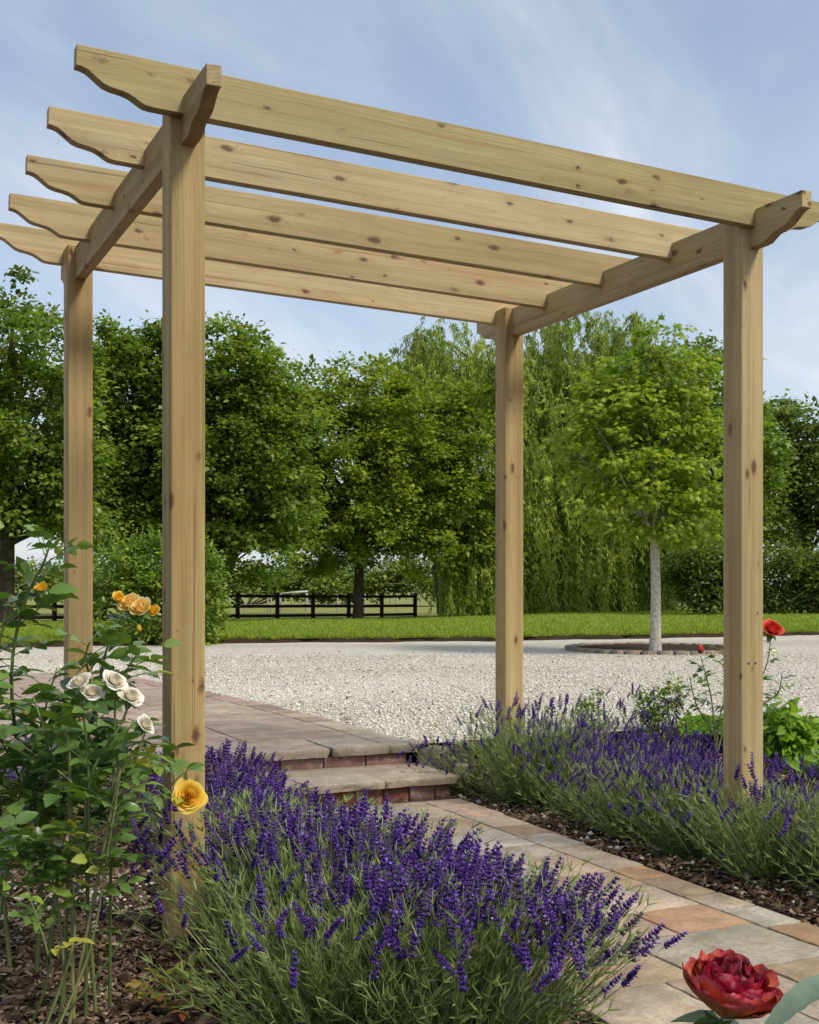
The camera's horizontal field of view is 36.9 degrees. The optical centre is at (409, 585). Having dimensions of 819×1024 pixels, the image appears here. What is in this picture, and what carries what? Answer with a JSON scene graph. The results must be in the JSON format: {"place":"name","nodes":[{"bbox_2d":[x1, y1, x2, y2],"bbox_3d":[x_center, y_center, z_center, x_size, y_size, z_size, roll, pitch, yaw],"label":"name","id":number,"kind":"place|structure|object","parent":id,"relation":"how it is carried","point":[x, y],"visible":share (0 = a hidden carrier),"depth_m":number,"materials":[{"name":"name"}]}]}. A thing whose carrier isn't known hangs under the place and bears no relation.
{"place":"outdoors","nodes":[
{"label":"outdoors","id":0,"kind":"place"},
{"bbox_2d":[0,673,419,774],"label":"patio","id":1,"kind":"structure","parent":0,"point":[269,729],"depth_m":6.71,"materials":[{"name":"stone"}]},
{"bbox_2d":[225,763,459,808],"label":"garden steps","id":2,"kind":"structure","parent":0,"point":[401,782],"depth_m":5.62,"materials":[{"name":"stone"}]},
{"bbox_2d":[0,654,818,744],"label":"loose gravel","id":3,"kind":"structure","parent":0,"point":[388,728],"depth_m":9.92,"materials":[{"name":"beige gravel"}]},
{"bbox_2d":[0,635,818,751],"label":"gravel drive","id":4,"kind":"structure","parent":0,"point":[802,645],"depth_m":12.44,"materials":[{"name":"beige gravel"}]},
{"bbox_2d":[7,632,818,647],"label":"lawn edge","id":5,"kind":"object","parent":4,"relation":"on","point":[442,639],"visible":0.46,"depth_m":17.38,"materials":[{"name":"soil"}]},
{"bbox_2d":[573,685,610,737],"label":"shrub","id":6,"kind":"object","parent":4,"relation":"on","point":[586,705],"visible":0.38,"depth_m":6.70,"materials":[{"name":"green plant"}]},
{"bbox_2d":[531,313,722,650],"bbox_3d":[2.674,-1.070,14.104,2.617,4.083,2.327,0,0,-25],"label":"young tree","id":7,"kind":"object","parent":4,"relation":"on","point":[620,402],"visible":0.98,"depth_m":13.89,"materials":[{"name":"green plant"}]},
{"bbox_2d":[565,642,722,654],"bbox_3d":[3.012,0.791,15.049,2.197,0.117,2.197,0,0,-25],"label":"tree ring","id":8,"kind":"object","parent":4,"relation":"on","point":[634,648],"visible":0.52,"depth_m":14.84,"materials":[{"name":"stone"}]},
{"bbox_2d":[631,685,671,739],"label":"shrub","id":9,"kind":"object","parent":4,"relation":"on","point":[653,711],"visible":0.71,"depth_m":6.69,"materials":[{"name":"green plant"}]},
{"bbox_2d":[651,671,693,742],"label":"shrub","id":10,"kind":"object","parent":4,"relation":"on","point":[677,688],"visible":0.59,"depth_m":6.70,"materials":[{"name":"green plant"}]},
{"bbox_2d":[678,714,818,736],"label":"ground cover","id":11,"kind":"object","parent":4,"relation":"on","point":[697,723],"visible":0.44,"depth_m":6.70,"materials":[{"name":"green plant"}]},
{"bbox_2d":[0,719,818,1023],"bbox_3d":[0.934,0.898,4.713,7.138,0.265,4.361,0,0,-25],"label":"bark mulch","id":12,"kind":"object","parent":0,"point":[14,998],"visible":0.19,"depth_m":3.43,"materials":[{"name":"brown wood"}]},
{"bbox_2d":[0,734,161,854],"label":"lavender plant","id":13,"kind":"object","parent":12,"relation":"on","point":[11,776],"visible":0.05,"depth_m":4.43,"materials":[{"name":"purple plant"}]},
{"bbox_2d":[0,781,167,1023],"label":"rose bush","id":14,"kind":"object","parent":12,"relation":"on","point":[37,837],"visible":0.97,"depth_m":2.75,"materials":[{"name":"green plant"}]},
{"bbox_2d":[0,669,176,1023],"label":"rose bush","id":15,"kind":"object","parent":12,"relation":"on","point":[113,748],"visible":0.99,"depth_m":2.83,"materials":[{"name":"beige plant"}]},
{"bbox_2d":[0,525,207,972],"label":"rose bush","id":16,"kind":"object","parent":12,"relation":"on","point":[189,796],"visible":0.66,"depth_m":3.08,"materials":[{"name":"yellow plant"}]},
{"bbox_2d":[122,952,216,1021],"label":"yellowing seedling","id":17,"kind":"object","parent":12,"relation":"on","point":[156,995],"visible":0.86,"depth_m":2.82,"materials":[{"name":"green plant"}]},
{"bbox_2d":[74,755,280,951],"bbox_3d":[-0.615,0.725,3.317,0.627,0.540,0.704,0,0,-25],"label":"lavender plant","id":18,"kind":"object","parent":12,"relation":"on","point":[160,854],"visible":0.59,"depth_m":3.23,"materials":[{"name":"green plant"}]},
{"bbox_2d":[0,752,407,814],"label":"patio wall","id":19,"kind":"structure","parent":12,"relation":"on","point":[329,761],"depth_m":5.93,"materials":[{"name":"brick"}]},
{"bbox_2d":[97,738,318,834],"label":"lavender plant","id":20,"kind":"object","parent":12,"relation":"on","point":[225,753],"visible":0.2,"depth_m":4.91,"materials":[{"name":"purple plant"}]},
{"bbox_2d":[115,760,335,851],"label":"lavender plant","id":21,"kind":"object","parent":12,"relation":"on","point":[219,782],"visible":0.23,"depth_m":4.42,"materials":[{"name":"purple plant"}]},
{"bbox_2d":[142,779,386,893],"bbox_3d":[-0.492,0.817,4.003,0.822,0.369,0.843,0,0,-25],"label":"lavender plant","id":22,"kind":"object","parent":12,"relation":"on","point":[259,800],"visible":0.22,"depth_m":4.01,"materials":[{"name":"purple plant"}]},
{"bbox_2d":[150,784,430,927],"bbox_3d":[-0.404,0.794,3.589,0.835,0.412,0.888,0,0,-25],"label":"lavender plant","id":23,"kind":"object","parent":12,"relation":"on","point":[211,819],"visible":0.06,"depth_m":3.54,"materials":[{"name":"purple plant"}]},
{"bbox_2d":[113,785,537,991],"bbox_3d":[-0.187,0.754,3.118,1.119,0.481,0.977,0,0,-25],"label":"lavender plant","id":24,"kind":"object","parent":12,"relation":"on","point":[356,830],"visible":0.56,"depth_m":3.06,"materials":[{"name":"purple plant"}]},
{"bbox_2d":[139,849,539,1023],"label":"lavender plant","id":25,"kind":"object","parent":12,"relation":"on","point":[294,1003],"visible":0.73,"depth_m":2.63,"materials":[{"name":"green plant"}]},
{"bbox_2d":[256,829,555,976],"bbox_3d":[0.051,0.809,3.101,0.742,0.367,0.769,0,0,38],"label":"lavender plant","id":26,"kind":"object","parent":12,"relation":"on","point":[429,846],"visible":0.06,"depth_m":3.08,"materials":[{"name":"purple plant"}]},
{"bbox_2d":[0,44,818,939],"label":"pergola","id":27,"kind":"object","parent":12,"relation":"on","point":[172,222],"visible":0.98,"depth_m":4.27,"materials":[{"name":"brown wood"}]},
{"bbox_2d":[416,744,451,772],"bbox_3d":[0.133,0.881,6.158,0.203,0.164,0.209,0,0,-2],"label":"edging stone","id":28,"kind":"object","parent":12,"relation":"on","point":[428,753],"visible":0.3,"depth_m":6.07,"materials":[{"name":"grey stone"}]},
{"bbox_2d":[453,763,468,778],"bbox_3d":[0.244,0.881,5.849,0.078,0.076,0.076,0,0,-2],"label":"edging stone","id":29,"kind":"object","parent":12,"relation":"on","point":[465,764],"visible":0.45,"depth_m":5.82,"materials":[{"name":"grey stone"}]},
{"bbox_2d":[451,739,474,778],"bbox_3d":[0.265,0.858,6.050,0.116,0.198,0.171,0,0,-1],"label":"edging stone","id":30,"kind":"object","parent":12,"relation":"on","point":[460,755],"visible":0.3,"depth_m":5.97,"materials":[{"name":"grey stone"}]},
{"bbox_2d":[241,838,687,1023],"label":"lavender plant","id":31,"kind":"object","parent":12,"relation":"on","point":[509,1004],"visible":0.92,"depth_m":2.63,"materials":[{"name":"purple plant"}]},
{"bbox_2d":[396,712,540,794],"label":"lavender plant","id":32,"kind":"object","parent":12,"relation":"on","point":[464,784],"visible":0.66,"depth_m":5.82,"materials":[{"name":"purple plant"}]},
{"bbox_2d":[414,691,653,809],"bbox_3d":[0.541,0.742,5.601,1.057,0.527,1.011,0,0,-25],"label":"lavender plant","id":33,"kind":"object","parent":12,"relation":"on","point":[514,779],"visible":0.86,"depth_m":5.51,"materials":[{"name":"green plant"}]},
{"bbox_2d":[512,725,683,821],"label":"lavender plant","id":34,"kind":"object","parent":12,"relation":"on","point":[564,781],"visible":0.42,"depth_m":5.27,"materials":[{"name":"green plant"}]},
{"bbox_2d":[527,711,678,779],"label":"lavender plant","id":35,"kind":"object","parent":12,"relation":"on","point":[617,736],"visible":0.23,"depth_m":5.93,"materials":[{"name":"purple plant"}]},
{"bbox_2d":[533,737,722,840],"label":"lavender plant","id":36,"kind":"object","parent":12,"relation":"on","point":[600,777],"visible":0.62,"depth_m":4.86,"materials":[{"name":"green plant"}]},
{"bbox_2d":[571,725,722,804],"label":"lavender plant","id":37,"kind":"object","parent":12,"relation":"on","point":[676,747],"visible":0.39,"depth_m":5.57,"materials":[{"name":"purple plant"}]},
{"bbox_2d":[596,682,708,763],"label":"lavender plant","id":38,"kind":"object","parent":12,"relation":"on","point":[647,715],"visible":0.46,"depth_m":6.66,"materials":[{"name":"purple plant"}]},
{"bbox_2d":[603,721,718,772],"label":"lavender plant","id":39,"kind":"object","parent":12,"relation":"on","point":[680,745],"visible":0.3,"depth_m":6.29,"materials":[{"name":"purple plant"}]},
{"bbox_2d":[591,741,805,863],"bbox_3d":[1.079,0.790,4.562,0.879,0.435,0.767,0,0,37],"label":"lavender plant","id":40,"kind":"object","parent":12,"relation":"on","point":[681,845],"visible":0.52,"depth_m":4.49,"materials":[{"name":"green plant"}]},
{"bbox_2d":[632,751,818,887],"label":"lavender plant","id":41,"kind":"object","parent":12,"relation":"on","point":[756,863],"visible":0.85,"depth_m":4.06,"materials":[{"name":"green plant"}]},
{"bbox_2d":[654,748,815,802],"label":"lavender plant","id":42,"kind":"object","parent":12,"relation":"on","point":[774,761],"visible":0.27,"depth_m":5.15,"materials":[{"name":"purple plant"}]},
{"bbox_2d":[682,619,795,752],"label":"rose bush","id":43,"kind":"object","parent":12,"relation":"on","point":[772,628],"visible":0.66,"depth_m":5.75,"materials":[{"name":"green plant"}]},
{"bbox_2d":[671,948,818,1023],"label":"rose plant","id":44,"kind":"object","parent":12,"relation":"on","point":[729,986],"visible":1,"depth_m":1.21,"materials":[{"name":"red plant"}]},
{"bbox_2d":[763,690,818,774],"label":"lime shrub","id":45,"kind":"object","parent":12,"relation":"on","point":[789,735],"visible":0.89,"depth_m":5.80,"materials":[{"name":"green plant"}]},
{"bbox_2d":[763,788,818,896],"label":"lavender plant","id":46,"kind":"object","parent":12,"relation":"on","point":[815,836],"visible":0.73,"depth_m":3.88,"materials":[{"name":"green plant"}]},
{"bbox_2d":[782,765,815,811],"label":"lavender plant","id":47,"kind":"object","parent":12,"relation":"on","point":[812,773],"visible":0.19,"depth_m":4.90,"materials":[{"name":"purple plant"}]},
{"bbox_2d":[794,750,818,780],"bbox_3d":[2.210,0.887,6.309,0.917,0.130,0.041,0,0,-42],"label":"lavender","id":48,"kind":"object","parent":12,"relation":"on","point":[815,767],"visible":0.18,"depth_m":6.12,"materials":[{"name":"purple plant"}]},
{"bbox_2d":[0,0,818,585],"label":"sky","id":49,"kind":"structure","parent":0,"point":[727,91],"materials":[{"name":"blue"}]},
{"bbox_2d":[4,604,818,641],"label":"lawn","id":50,"kind":"structure","parent":0,"point":[578,613],"depth_m":33.54,"materials":[{"name":"green plant"}]},
{"bbox_2d":[0,264,129,622],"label":"broadleaf tree","id":51,"kind":"object","parent":50,"relation":"on","point":[32,458],"visible":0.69,"depth_m":30.32,"materials":[{"name":"green plant"}]},
{"bbox_2d":[33,309,230,619],"bbox_3d":[-8.181,-3.556,37.738,6.698,9.787,6.095,0,0,38],"label":"broadleaf tree","id":52,"kind":"object","parent":50,"relation":"on","point":[127,360],"visible":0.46,"depth_m":36.92,"materials":[{"name":"green plant"}]},
{"bbox_2d":[57,524,238,645],"bbox_3d":[-3.538,0.036,16.526,2.486,1.930,1.667,0,0,7],"label":"clipped bush","id":53,"kind":"object","parent":50,"relation":"on","point":[137,577],"visible":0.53,"depth_m":16.31,"materials":[{"name":"green plant"}]},
{"bbox_2d":[14,591,416,620],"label":"post and rail fence","id":54,"kind":"object","parent":50,"relation":"on","point":[277,596],"visible":0.51,"depth_m":44.85,"materials":[{"name":"black wood"}]},
{"bbox_2d":[124,310,337,613],"bbox_3d":[-5.326,-3.526,36.988,6.346,9.684,5.167,0,0,-3],"label":"broadleaf tree","id":55,"kind":"object","parent":50,"relation":"on","point":[237,517],"visible":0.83,"depth_m":36.22,"materials":[{"name":"green plant"}]},
{"bbox_2d":[239,344,527,618],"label":"broadleaf tree","id":56,"kind":"object","parent":50,"relation":"on","point":[357,528],"visible":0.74,"depth_m":42.02,"materials":[{"name":"green plant"}]},
{"bbox_2d":[338,363,447,613],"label":"broadleaf tree","id":57,"kind":"object","parent":50,"relation":"on","point":[433,567],"visible":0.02,"depth_m":55.82,"materials":[{"name":"green plant"}]},
{"bbox_2d":[376,310,719,616],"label":"weeping willow","id":58,"kind":"object","parent":50,"relation":"on","point":[605,574],"visible":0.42,"depth_m":43.31,"materials":[{"name":"green plant"}]},
{"bbox_2d":[626,329,807,612],"bbox_3d":[9.756,-3.402,38.275,6.196,8.996,4.736,0,0,-25],"label":"broadleaf tree","id":59,"kind":"object","parent":50,"relation":"on","point":[773,478],"visible":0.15,"depth_m":37.57,"materials":[{"name":"green plant"}]},
{"bbox_2d":[647,527,818,614],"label":"dark hedge","id":60,"kind":"object","parent":50,"relation":"on","point":[698,576],"visible":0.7,"depth_m":35.59,"materials":[{"name":"green plant"}]},
{"bbox_2d":[700,397,818,548],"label":"broadleaf tree","id":61,"kind":"object","parent":50,"relation":"on","point":[782,504],"visible":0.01,"depth_m":55.23,"materials":[{"name":"green plant"}]},
{"bbox_2d":[763,393,818,610],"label":"broadleaf tree","id":62,"kind":"object","parent":50,"relation":"on","point":[804,467],"visible":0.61,"depth_m":41.20,"materials":[{"name":"green plant"}]},
{"bbox_2d":[14,587,817,620],"bbox_3d":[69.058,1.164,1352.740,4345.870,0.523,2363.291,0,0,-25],"label":"field","id":63,"kind":"structure","parent":0,"point":[422,609],"depth_m":70.29,"materials":[{"name":"green plant"}]},
{"bbox_2d":[29,398,159,566],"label":"broadleaf tree","id":64,"kind":"object","parent":63,"relation":"on","point":[60,543],"depth_m":55.72,"materials":[{"name":"green plant"}]},
{"bbox_2d":[14,551,464,604],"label":"field hedge","id":65,"kind":"object","parent":63,"relation":"on","point":[390,579],"visible":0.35,"depth_m":79.24,"materials":[{"name":"green plant"}]},
{"bbox_2d":[213,357,341,613],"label":"broadleaf tree","id":66,"kind":"object","parent":63,"relation":"on","point":[235,554],"visible":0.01,"depth_m":55.85,"materials":[{"name":"green plant"}]},
{"bbox_2d":[280,590,307,610],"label":"field shelter","id":67,"kind":"object","parent":63,"relation":"on","point":[297,592],"visible":0.47,"depth_m":67.50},
{"bbox_2d":[212,592,425,612],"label":"field fence","id":68,"kind":"object","parent":63,"relation":"on","point":[302,604],"visible":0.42,"depth_m":63.98,"materials":[{"name":"grey wood"}]},
{"bbox_2d":[304,551,353,599],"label":"distant tree","id":69,"kind":"object","parent":63,"relation":"on","point":[348,570],"visible":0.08,"depth_m":118.98,"materials":[{"name":"green plant"}]},
{"bbox_2d":[327,798,818,1023],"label":"path","id":70,"kind":"structure","parent":0,"point":[784,948],"depth_m":3.53,"materials":[{"name":"stone"}]}
]}

